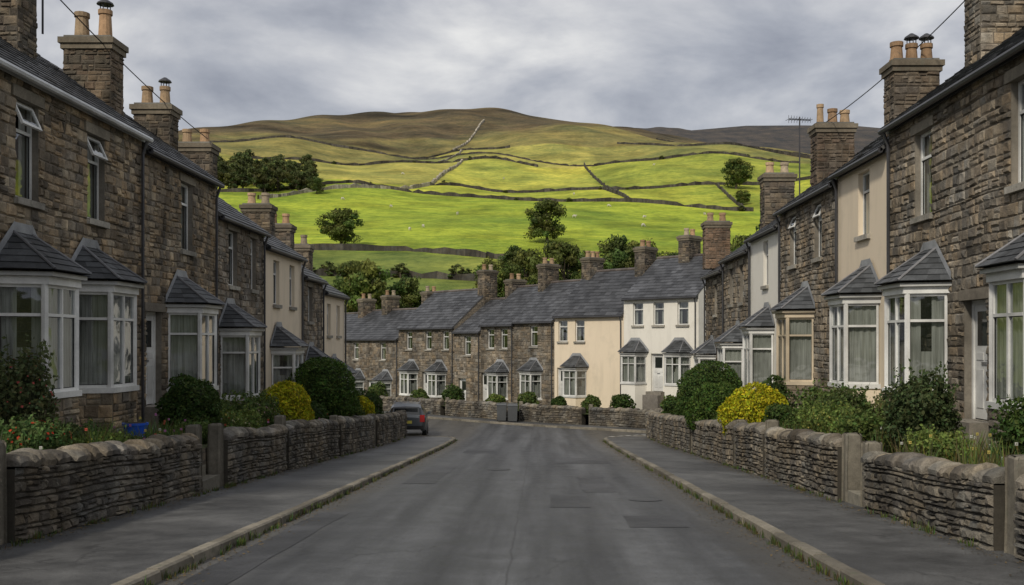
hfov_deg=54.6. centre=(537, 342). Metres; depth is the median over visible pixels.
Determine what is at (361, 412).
garden shrub
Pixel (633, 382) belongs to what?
bay window
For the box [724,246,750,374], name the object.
walls
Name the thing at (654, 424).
garden wall
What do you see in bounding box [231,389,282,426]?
flowering shrub
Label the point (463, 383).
door
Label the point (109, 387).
bay window
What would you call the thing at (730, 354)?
bay window
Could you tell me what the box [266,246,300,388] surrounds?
walls
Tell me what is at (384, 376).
bay window
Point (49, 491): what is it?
garden wall
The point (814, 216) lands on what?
windows
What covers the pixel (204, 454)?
garden ground
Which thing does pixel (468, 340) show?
windows
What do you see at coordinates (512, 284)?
chimney
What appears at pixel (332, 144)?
dry stone wall
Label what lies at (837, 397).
garden shrub
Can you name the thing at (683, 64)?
sky
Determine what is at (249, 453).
garden wall
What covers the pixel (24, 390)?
flowering shrub
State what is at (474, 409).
garden wall
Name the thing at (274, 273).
windows
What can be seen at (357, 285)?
broadleaf tree
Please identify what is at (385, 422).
garden wall
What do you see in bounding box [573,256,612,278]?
broadleaf tree
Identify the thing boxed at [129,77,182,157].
chimney
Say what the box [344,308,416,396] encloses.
roof
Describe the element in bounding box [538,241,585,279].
broadleaf tree
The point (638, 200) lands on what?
dry stone wall
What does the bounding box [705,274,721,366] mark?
walls
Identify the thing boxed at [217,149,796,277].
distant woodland
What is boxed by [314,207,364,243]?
broadleaf tree
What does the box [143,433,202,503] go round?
garden wall
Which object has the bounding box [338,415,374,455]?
garden wall
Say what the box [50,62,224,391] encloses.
roof
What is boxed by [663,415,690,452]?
garden wall
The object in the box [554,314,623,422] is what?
walls
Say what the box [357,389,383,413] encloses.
garden shrub
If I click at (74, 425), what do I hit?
garden shrub
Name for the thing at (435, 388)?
bay window
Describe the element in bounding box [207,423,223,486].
gate post
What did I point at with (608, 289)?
roof
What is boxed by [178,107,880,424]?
hillside terrain
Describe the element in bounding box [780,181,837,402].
walls
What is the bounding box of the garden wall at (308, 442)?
[286,418,339,469]
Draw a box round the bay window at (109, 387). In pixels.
[71,237,147,432]
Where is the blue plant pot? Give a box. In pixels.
[122,422,148,436]
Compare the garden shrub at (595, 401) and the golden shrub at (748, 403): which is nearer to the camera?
the golden shrub at (748, 403)
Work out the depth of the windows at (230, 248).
28.25 m
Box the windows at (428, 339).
[408,331,448,349]
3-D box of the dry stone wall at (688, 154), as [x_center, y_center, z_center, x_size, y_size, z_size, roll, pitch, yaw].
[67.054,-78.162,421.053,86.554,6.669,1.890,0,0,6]
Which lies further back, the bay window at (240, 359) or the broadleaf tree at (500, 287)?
the broadleaf tree at (500, 287)
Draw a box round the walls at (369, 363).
[344,326,398,396]
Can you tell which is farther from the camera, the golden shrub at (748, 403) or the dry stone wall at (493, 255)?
the dry stone wall at (493, 255)
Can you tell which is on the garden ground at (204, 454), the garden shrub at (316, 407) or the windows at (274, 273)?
the garden shrub at (316, 407)
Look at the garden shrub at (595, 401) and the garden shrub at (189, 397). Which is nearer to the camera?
the garden shrub at (189, 397)
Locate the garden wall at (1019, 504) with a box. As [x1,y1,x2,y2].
[1013,474,1023,559]
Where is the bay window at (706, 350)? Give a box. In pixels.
[690,335,716,370]
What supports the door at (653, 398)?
attached to the walls at (656, 339)
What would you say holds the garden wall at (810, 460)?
on the pavement
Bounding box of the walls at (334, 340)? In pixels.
[322,290,343,361]
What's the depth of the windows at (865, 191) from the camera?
23.44 m
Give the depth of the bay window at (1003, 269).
14.68 m
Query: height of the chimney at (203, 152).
2.872 m
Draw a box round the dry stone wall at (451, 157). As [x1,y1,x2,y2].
[438,149,462,161]
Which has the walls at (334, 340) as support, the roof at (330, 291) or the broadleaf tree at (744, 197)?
the roof at (330, 291)
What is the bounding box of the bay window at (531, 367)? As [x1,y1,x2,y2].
[517,357,542,403]
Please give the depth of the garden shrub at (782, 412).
23.86 m
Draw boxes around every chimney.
[0,0,37,76]
[57,0,128,116]
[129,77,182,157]
[178,129,220,193]
[239,192,277,244]
[275,213,296,249]
[294,235,314,271]
[356,294,376,317]
[380,290,400,322]
[420,286,436,303]
[476,264,498,304]
[503,273,526,305]
[536,257,560,302]
[580,251,604,304]
[633,240,657,276]
[676,228,701,275]
[700,213,732,269]
[757,162,796,229]
[807,104,857,192]
[879,33,944,143]
[963,0,1023,67]
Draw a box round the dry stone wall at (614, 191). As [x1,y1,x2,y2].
[602,186,628,196]
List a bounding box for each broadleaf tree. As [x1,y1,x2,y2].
[307,177,325,193]
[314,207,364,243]
[331,261,376,311]
[337,258,392,312]
[341,260,362,265]
[387,275,431,307]
[472,256,509,296]
[496,245,526,276]
[502,247,543,284]
[523,198,566,242]
[527,272,563,284]
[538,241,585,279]
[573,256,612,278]
[597,233,635,268]
[627,238,663,264]
[656,251,677,258]
[720,157,754,188]
[730,234,750,251]
[733,190,750,203]
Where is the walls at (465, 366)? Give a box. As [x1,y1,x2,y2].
[454,303,495,400]
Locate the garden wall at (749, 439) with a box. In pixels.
[733,422,764,475]
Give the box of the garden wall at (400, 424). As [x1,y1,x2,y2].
[392,411,407,440]
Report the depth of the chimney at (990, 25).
19.64 m
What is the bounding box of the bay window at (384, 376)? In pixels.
[371,369,392,396]
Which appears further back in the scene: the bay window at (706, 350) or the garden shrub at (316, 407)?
the bay window at (706, 350)
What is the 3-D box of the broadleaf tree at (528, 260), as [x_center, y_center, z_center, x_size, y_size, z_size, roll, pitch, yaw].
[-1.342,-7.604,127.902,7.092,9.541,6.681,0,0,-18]
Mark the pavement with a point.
(122, 547)
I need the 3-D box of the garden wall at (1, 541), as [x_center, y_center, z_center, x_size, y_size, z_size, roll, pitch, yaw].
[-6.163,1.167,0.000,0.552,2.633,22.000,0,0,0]
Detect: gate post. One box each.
[0,440,6,543]
[185,424,201,491]
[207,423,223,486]
[274,415,285,469]
[329,415,337,421]
[374,414,375,445]
[734,419,746,462]
[765,419,778,473]
[841,433,861,501]
[860,441,882,507]
[1004,454,1023,554]
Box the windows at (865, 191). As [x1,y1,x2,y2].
[863,171,869,233]
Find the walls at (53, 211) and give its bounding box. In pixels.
[0,67,141,421]
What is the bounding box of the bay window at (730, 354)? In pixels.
[712,320,742,381]
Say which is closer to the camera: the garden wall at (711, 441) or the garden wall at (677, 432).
the garden wall at (711, 441)
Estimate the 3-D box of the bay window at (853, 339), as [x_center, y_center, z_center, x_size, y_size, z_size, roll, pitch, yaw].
[7.160,0.377,22.800,0.933,4.634,1.969,0,0,0]
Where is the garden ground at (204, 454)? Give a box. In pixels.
[202,409,588,474]
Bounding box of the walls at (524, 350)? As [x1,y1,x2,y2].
[514,298,583,418]
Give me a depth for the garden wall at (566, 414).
56.02 m
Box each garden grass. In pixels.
[0,411,385,451]
[764,417,1023,466]
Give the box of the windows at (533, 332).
[531,326,537,345]
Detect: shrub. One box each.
[0,333,61,429]
[0,413,75,452]
[57,417,106,442]
[66,424,129,444]
[119,431,147,441]
[155,373,221,430]
[172,419,210,444]
[212,390,236,417]
[220,402,265,428]
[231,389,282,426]
[260,380,314,420]
[284,356,360,418]
[310,400,328,419]
[343,396,365,415]
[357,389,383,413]
[358,395,374,414]
[368,381,388,396]
[410,388,429,398]
[440,384,464,399]
[485,393,505,402]
[517,391,539,408]
[550,396,566,405]
[580,394,601,412]
[609,394,635,408]
[660,394,673,408]
[660,395,677,414]
[716,381,788,435]
[761,374,797,408]
[762,402,800,428]
[784,379,875,428]
[795,398,862,433]
[816,378,872,414]
[833,404,891,441]
[870,388,901,451]
[876,358,968,452]
[902,424,978,461]
[987,394,1023,460]
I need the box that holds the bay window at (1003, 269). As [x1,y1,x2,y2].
[975,233,1023,447]
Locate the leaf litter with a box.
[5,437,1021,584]
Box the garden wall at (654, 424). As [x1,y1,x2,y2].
[645,411,663,442]
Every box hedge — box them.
[674,360,742,415]
[682,381,737,431]
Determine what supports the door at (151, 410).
attached to the walls at (166, 256)
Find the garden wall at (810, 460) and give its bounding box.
[763,427,841,499]
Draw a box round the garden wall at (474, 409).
[445,399,517,419]
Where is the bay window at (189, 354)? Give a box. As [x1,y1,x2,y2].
[165,269,224,391]
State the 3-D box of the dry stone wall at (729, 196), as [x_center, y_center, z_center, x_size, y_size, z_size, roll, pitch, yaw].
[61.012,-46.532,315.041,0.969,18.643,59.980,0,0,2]
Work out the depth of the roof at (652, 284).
55.73 m
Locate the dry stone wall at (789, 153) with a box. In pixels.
[656,138,809,158]
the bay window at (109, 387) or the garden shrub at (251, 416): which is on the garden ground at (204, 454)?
the garden shrub at (251, 416)
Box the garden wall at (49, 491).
[6,439,161,542]
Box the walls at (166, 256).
[125,116,215,406]
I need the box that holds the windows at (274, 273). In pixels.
[273,261,290,306]
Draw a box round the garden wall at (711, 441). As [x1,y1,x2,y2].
[691,418,734,466]
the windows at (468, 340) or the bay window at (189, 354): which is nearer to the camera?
the bay window at (189, 354)
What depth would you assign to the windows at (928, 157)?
19.61 m
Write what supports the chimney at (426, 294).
on the roof at (451, 309)
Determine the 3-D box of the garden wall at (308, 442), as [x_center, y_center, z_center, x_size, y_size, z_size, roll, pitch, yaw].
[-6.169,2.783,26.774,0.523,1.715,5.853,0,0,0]
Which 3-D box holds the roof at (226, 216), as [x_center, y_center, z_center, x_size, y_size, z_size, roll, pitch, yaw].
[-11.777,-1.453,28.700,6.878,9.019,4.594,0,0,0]
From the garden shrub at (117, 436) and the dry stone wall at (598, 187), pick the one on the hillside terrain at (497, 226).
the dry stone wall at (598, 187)
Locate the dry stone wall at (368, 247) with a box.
[311,243,485,257]
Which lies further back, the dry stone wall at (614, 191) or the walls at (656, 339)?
the dry stone wall at (614, 191)
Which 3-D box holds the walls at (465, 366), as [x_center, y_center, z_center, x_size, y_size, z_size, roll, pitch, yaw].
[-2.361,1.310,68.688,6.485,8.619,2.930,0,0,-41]
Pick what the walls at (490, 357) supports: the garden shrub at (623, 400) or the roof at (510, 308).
the roof at (510, 308)
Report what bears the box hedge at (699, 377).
on the garden ground at (204, 454)
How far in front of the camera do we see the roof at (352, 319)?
81.47 m
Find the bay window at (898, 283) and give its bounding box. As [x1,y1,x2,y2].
[874,240,952,400]
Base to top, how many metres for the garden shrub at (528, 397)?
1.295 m
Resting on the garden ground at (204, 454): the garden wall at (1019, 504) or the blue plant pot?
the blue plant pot
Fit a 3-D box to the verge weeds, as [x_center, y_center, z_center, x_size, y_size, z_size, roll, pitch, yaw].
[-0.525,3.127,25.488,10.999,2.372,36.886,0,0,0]
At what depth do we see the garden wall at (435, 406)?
64.16 m
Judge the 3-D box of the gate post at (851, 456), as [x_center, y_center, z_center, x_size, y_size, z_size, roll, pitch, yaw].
[5.122,2.133,16.151,0.283,1.320,0.292,0,0,0]
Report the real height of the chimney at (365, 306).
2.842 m
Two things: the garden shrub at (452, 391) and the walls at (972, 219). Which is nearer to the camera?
the walls at (972, 219)
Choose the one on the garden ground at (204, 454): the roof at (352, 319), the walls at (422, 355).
the walls at (422, 355)
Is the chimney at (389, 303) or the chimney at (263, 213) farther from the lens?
the chimney at (389, 303)
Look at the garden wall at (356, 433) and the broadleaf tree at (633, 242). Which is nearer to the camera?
the garden wall at (356, 433)
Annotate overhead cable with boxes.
[60,0,207,138]
[826,1,964,121]
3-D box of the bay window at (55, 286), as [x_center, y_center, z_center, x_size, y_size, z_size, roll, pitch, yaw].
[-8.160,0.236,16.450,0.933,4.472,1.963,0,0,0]
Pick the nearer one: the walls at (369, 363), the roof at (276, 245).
the roof at (276, 245)
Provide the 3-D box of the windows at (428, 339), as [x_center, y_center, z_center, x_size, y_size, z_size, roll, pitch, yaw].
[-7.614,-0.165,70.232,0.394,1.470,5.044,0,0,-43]
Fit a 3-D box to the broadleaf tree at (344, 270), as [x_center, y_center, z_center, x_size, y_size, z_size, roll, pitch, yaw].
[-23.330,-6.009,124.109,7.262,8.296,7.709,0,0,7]
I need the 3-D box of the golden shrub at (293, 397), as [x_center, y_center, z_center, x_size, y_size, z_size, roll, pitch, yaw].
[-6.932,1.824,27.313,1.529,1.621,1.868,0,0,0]
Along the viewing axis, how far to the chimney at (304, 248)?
43.24 m
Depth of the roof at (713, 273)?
43.47 m
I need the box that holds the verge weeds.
[0,436,976,584]
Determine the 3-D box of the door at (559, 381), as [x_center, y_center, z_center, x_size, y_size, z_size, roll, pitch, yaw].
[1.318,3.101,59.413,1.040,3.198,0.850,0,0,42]
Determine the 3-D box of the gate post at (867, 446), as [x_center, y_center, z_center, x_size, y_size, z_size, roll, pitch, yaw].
[5.122,2.125,15.195,0.284,1.220,0.285,0,0,0]
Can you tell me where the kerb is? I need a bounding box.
[111,416,884,584]
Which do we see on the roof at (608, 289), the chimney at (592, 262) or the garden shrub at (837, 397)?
the chimney at (592, 262)
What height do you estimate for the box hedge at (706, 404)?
1.955 m
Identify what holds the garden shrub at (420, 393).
on the garden ground at (204, 454)
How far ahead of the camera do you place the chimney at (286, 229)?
39.17 m
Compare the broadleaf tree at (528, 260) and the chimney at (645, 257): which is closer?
the chimney at (645, 257)
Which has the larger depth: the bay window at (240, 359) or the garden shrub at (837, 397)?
the bay window at (240, 359)
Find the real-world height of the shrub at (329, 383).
2.542 m
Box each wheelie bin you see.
[497,403,506,420]
[507,403,517,421]
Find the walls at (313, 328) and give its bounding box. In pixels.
[301,268,322,361]
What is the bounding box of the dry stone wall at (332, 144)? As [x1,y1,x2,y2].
[210,135,509,158]
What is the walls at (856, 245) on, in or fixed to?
on the garden ground at (204, 454)
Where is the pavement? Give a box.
[0,411,1023,584]
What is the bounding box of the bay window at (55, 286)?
[0,221,91,424]
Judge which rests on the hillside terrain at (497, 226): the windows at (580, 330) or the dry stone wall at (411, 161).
the dry stone wall at (411, 161)
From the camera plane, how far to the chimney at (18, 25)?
18.93 m
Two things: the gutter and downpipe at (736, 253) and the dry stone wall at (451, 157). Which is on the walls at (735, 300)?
the gutter and downpipe at (736, 253)
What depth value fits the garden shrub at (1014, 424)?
12.64 m
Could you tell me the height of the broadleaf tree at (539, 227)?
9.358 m
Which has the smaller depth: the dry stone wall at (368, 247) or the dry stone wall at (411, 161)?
the dry stone wall at (368, 247)
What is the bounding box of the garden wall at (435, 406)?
[392,396,444,414]
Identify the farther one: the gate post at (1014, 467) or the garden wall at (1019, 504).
the gate post at (1014, 467)
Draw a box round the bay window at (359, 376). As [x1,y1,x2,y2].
[354,368,364,393]
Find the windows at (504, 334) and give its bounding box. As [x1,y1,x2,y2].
[489,329,507,348]
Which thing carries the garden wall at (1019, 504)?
on the pavement
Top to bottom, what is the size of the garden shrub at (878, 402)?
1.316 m
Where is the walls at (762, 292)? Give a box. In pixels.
[751,226,780,381]
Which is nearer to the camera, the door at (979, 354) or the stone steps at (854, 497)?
the stone steps at (854, 497)
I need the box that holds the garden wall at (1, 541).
[0,464,2,544]
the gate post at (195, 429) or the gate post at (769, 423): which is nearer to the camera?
the gate post at (195, 429)
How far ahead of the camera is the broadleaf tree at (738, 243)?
126.77 m
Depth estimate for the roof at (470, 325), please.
67.58 m
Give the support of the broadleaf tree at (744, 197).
on the hillside terrain at (497, 226)
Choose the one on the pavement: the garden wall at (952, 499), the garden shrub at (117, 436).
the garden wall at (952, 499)
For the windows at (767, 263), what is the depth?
33.34 m
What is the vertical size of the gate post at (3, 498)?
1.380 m
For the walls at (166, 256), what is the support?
on the garden ground at (204, 454)
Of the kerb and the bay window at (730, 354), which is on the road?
the kerb
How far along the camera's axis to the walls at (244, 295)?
28.70 m
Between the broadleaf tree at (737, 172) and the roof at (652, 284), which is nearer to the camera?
the roof at (652, 284)
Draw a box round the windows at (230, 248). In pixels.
[228,231,251,288]
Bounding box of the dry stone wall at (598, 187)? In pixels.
[430,176,810,192]
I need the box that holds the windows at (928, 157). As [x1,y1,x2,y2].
[921,80,1023,214]
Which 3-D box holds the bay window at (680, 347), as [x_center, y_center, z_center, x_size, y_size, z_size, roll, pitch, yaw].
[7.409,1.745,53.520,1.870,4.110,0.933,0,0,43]
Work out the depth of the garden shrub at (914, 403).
16.08 m
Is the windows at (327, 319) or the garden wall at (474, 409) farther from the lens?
the garden wall at (474, 409)
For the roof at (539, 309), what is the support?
on the walls at (524, 350)
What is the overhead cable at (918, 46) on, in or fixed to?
attached to the chimney at (911, 78)
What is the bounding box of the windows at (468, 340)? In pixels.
[466,336,470,354]
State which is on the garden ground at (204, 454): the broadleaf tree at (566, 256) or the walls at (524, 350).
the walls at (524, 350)
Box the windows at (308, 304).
[308,288,308,320]
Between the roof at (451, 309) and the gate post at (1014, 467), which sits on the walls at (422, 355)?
the roof at (451, 309)
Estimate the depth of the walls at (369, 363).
75.12 m
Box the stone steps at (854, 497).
[848,490,859,505]
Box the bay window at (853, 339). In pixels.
[821,258,881,407]
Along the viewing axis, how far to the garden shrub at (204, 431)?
19.49 m
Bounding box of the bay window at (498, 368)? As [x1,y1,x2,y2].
[484,359,508,401]
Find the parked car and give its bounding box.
[386,400,430,435]
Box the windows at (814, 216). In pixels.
[788,204,821,263]
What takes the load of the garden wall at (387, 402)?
on the pavement
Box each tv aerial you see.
[42,0,43,33]
[787,115,811,194]
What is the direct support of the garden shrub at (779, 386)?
on the garden ground at (204, 454)
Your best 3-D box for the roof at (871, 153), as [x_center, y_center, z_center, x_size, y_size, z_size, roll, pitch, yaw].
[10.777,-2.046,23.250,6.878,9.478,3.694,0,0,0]
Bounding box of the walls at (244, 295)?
[218,203,263,397]
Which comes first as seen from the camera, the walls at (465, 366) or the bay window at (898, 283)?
the bay window at (898, 283)
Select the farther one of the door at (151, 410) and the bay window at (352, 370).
the bay window at (352, 370)
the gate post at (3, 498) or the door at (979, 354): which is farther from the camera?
the door at (979, 354)
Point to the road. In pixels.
(470, 519)
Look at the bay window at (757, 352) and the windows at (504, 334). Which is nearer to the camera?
the bay window at (757, 352)
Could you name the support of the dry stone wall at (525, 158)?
on the hillside terrain at (497, 226)
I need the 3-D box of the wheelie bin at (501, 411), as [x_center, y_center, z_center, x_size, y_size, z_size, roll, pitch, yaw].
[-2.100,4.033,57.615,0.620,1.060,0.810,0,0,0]
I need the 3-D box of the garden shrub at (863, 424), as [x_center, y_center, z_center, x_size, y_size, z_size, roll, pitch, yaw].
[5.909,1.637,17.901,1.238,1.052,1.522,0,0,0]
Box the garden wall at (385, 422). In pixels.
[376,413,394,445]
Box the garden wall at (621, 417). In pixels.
[589,407,662,427]
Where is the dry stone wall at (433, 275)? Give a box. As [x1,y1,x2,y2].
[313,268,476,280]
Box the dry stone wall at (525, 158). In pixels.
[413,152,593,165]
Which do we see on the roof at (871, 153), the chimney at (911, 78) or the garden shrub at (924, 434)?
the chimney at (911, 78)
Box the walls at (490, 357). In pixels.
[479,315,513,402]
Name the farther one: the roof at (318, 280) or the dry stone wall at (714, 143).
the dry stone wall at (714, 143)
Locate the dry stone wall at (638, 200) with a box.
[217,180,753,210]
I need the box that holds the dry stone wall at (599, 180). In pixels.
[584,162,629,197]
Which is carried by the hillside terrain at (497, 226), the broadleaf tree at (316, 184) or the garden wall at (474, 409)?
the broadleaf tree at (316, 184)
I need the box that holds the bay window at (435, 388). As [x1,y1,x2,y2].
[424,359,446,398]
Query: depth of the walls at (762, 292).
33.37 m
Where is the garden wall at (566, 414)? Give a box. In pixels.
[519,403,585,424]
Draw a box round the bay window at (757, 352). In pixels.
[737,302,774,389]
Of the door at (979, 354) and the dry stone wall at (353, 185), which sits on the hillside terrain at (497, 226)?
the dry stone wall at (353, 185)
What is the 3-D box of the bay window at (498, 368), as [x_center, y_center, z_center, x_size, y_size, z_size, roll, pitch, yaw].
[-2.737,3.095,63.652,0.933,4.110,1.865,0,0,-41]
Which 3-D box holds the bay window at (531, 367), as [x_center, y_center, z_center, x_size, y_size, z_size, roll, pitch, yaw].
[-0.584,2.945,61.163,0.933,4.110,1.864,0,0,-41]
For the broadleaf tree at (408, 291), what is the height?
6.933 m
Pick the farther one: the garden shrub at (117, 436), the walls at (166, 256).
the walls at (166, 256)
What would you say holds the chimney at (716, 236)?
on the roof at (713, 273)
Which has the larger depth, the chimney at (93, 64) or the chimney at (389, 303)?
the chimney at (389, 303)
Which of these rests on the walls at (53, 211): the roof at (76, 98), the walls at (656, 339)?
the roof at (76, 98)
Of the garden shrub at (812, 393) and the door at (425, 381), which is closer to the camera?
the garden shrub at (812, 393)
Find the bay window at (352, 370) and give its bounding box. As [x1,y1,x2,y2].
[332,354,356,379]
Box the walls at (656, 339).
[624,281,705,391]
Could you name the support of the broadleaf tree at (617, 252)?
on the hillside terrain at (497, 226)
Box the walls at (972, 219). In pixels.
[889,54,1023,422]
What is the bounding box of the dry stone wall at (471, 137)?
[452,119,484,149]
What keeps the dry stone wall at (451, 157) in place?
on the hillside terrain at (497, 226)
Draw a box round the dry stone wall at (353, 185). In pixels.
[257,159,462,198]
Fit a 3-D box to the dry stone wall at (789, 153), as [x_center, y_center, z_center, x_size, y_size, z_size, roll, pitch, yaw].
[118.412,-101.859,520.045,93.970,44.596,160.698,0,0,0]
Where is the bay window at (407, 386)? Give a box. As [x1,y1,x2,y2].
[397,359,418,396]
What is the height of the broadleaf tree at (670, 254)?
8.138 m
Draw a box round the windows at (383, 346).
[355,343,385,359]
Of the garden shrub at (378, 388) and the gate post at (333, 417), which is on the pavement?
the gate post at (333, 417)
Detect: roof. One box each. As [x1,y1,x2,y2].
[0,37,153,421]
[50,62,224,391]
[215,194,270,389]
[263,235,307,362]
[301,265,328,352]
[323,284,349,362]
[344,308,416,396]
[344,312,370,332]
[396,288,498,383]
[452,297,504,400]
[478,284,541,401]
[511,279,581,399]
[552,267,640,393]
[621,251,730,348]
[700,264,723,341]
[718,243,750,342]
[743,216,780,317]
[773,135,882,302]
[828,136,889,283]
[878,26,1023,273]
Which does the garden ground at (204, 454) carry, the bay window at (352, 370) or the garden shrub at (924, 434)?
the garden shrub at (924, 434)
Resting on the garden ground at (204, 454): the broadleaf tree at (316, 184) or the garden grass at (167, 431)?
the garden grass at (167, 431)
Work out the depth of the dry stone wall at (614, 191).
329.99 m
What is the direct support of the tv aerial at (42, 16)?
on the roof at (76, 98)
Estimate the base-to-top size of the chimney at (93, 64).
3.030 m
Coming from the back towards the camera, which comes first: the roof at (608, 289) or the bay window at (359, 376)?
the bay window at (359, 376)
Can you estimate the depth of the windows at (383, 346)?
74.48 m
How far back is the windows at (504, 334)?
64.44 m
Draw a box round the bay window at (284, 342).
[270,322,308,385]
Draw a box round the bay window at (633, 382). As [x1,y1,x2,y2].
[617,338,648,409]
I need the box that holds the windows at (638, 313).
[634,301,687,324]
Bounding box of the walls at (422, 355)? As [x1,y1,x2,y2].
[398,297,497,396]
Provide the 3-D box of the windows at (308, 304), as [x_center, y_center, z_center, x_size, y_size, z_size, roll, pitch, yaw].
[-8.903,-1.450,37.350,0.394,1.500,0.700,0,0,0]
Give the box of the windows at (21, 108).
[15,101,107,219]
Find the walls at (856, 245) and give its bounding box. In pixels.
[838,143,885,396]
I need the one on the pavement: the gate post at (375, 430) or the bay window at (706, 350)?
the gate post at (375, 430)
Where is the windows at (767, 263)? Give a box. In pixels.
[767,242,767,284]
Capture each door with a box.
[145,311,169,435]
[424,372,426,391]
[460,378,465,400]
[483,372,486,400]
[558,368,561,395]
[642,354,664,409]
[949,299,988,450]
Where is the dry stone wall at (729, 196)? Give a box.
[715,183,746,208]
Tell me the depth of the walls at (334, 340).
41.88 m
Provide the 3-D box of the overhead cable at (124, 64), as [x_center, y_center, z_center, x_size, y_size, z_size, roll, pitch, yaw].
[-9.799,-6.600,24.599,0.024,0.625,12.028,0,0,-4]
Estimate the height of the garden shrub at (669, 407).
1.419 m
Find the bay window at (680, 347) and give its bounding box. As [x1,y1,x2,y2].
[661,337,692,396]
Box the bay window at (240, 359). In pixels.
[218,298,266,405]
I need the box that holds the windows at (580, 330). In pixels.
[560,320,584,340]
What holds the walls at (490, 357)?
on the garden ground at (204, 454)
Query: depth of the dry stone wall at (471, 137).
557.67 m
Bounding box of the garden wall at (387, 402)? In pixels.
[378,395,392,410]
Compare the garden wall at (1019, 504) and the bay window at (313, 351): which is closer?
the garden wall at (1019, 504)
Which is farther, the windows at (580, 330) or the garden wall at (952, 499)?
the windows at (580, 330)
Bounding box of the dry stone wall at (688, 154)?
[594,151,798,165]
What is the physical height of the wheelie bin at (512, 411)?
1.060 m
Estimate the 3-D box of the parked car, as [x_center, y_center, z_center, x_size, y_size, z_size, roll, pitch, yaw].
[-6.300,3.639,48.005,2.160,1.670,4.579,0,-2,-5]
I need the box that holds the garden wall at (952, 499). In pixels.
[860,451,1004,550]
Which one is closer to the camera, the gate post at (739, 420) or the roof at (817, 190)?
the gate post at (739, 420)
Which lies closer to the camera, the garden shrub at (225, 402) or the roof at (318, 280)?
the garden shrub at (225, 402)
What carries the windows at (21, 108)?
attached to the walls at (53, 211)
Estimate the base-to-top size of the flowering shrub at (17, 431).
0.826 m
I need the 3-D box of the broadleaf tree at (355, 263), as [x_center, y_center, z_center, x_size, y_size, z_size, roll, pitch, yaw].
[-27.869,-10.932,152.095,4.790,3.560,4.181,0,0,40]
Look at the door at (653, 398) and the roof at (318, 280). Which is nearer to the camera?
the roof at (318, 280)
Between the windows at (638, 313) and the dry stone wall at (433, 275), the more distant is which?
the dry stone wall at (433, 275)
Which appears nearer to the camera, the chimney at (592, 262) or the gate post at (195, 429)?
the gate post at (195, 429)
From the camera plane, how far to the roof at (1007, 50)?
18.51 m
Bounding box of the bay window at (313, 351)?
[305,342,330,364]
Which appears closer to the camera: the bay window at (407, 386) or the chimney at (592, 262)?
the chimney at (592, 262)
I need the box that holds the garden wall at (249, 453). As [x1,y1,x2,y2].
[223,424,287,485]
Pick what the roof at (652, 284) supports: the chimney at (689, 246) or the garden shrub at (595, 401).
the chimney at (689, 246)
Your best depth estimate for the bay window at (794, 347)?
27.44 m
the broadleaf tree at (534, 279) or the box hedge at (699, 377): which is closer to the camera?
the box hedge at (699, 377)
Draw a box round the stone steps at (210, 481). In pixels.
[202,464,219,491]
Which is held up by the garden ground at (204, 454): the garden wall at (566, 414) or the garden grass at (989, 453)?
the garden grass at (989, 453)
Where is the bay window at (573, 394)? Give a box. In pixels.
[560,353,588,422]
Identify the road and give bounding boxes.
[154,419,843,584]
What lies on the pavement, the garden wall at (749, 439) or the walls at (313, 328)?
the garden wall at (749, 439)
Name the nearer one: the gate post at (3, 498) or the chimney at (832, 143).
the gate post at (3, 498)
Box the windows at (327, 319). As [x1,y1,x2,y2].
[327,304,327,334]
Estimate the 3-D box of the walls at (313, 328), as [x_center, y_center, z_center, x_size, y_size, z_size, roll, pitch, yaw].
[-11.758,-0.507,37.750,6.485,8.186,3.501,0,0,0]
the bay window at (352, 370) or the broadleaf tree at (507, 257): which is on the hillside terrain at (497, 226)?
the broadleaf tree at (507, 257)
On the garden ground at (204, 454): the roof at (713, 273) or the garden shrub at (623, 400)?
the garden shrub at (623, 400)
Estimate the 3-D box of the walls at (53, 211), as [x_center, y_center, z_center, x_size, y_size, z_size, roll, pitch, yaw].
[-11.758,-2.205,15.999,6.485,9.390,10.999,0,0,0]
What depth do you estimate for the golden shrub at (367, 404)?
37.75 m
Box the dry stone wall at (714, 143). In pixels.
[617,142,771,151]
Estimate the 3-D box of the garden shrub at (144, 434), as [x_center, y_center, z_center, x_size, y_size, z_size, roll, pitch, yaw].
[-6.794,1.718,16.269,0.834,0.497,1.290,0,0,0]
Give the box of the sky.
[37,0,964,130]
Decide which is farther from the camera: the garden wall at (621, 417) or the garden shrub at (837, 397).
the garden wall at (621, 417)
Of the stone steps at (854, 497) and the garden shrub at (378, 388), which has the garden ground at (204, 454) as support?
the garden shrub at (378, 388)
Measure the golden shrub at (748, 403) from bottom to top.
1.766 m
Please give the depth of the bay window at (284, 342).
32.12 m
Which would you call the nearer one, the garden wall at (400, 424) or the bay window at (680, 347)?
the garden wall at (400, 424)
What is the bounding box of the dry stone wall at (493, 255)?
[486,251,554,263]
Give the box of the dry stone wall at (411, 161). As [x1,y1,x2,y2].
[252,156,537,166]
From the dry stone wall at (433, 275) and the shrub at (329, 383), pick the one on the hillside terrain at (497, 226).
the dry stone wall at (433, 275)
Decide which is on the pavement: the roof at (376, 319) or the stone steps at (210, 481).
the stone steps at (210, 481)
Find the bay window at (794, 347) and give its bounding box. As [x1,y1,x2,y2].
[770,280,815,407]

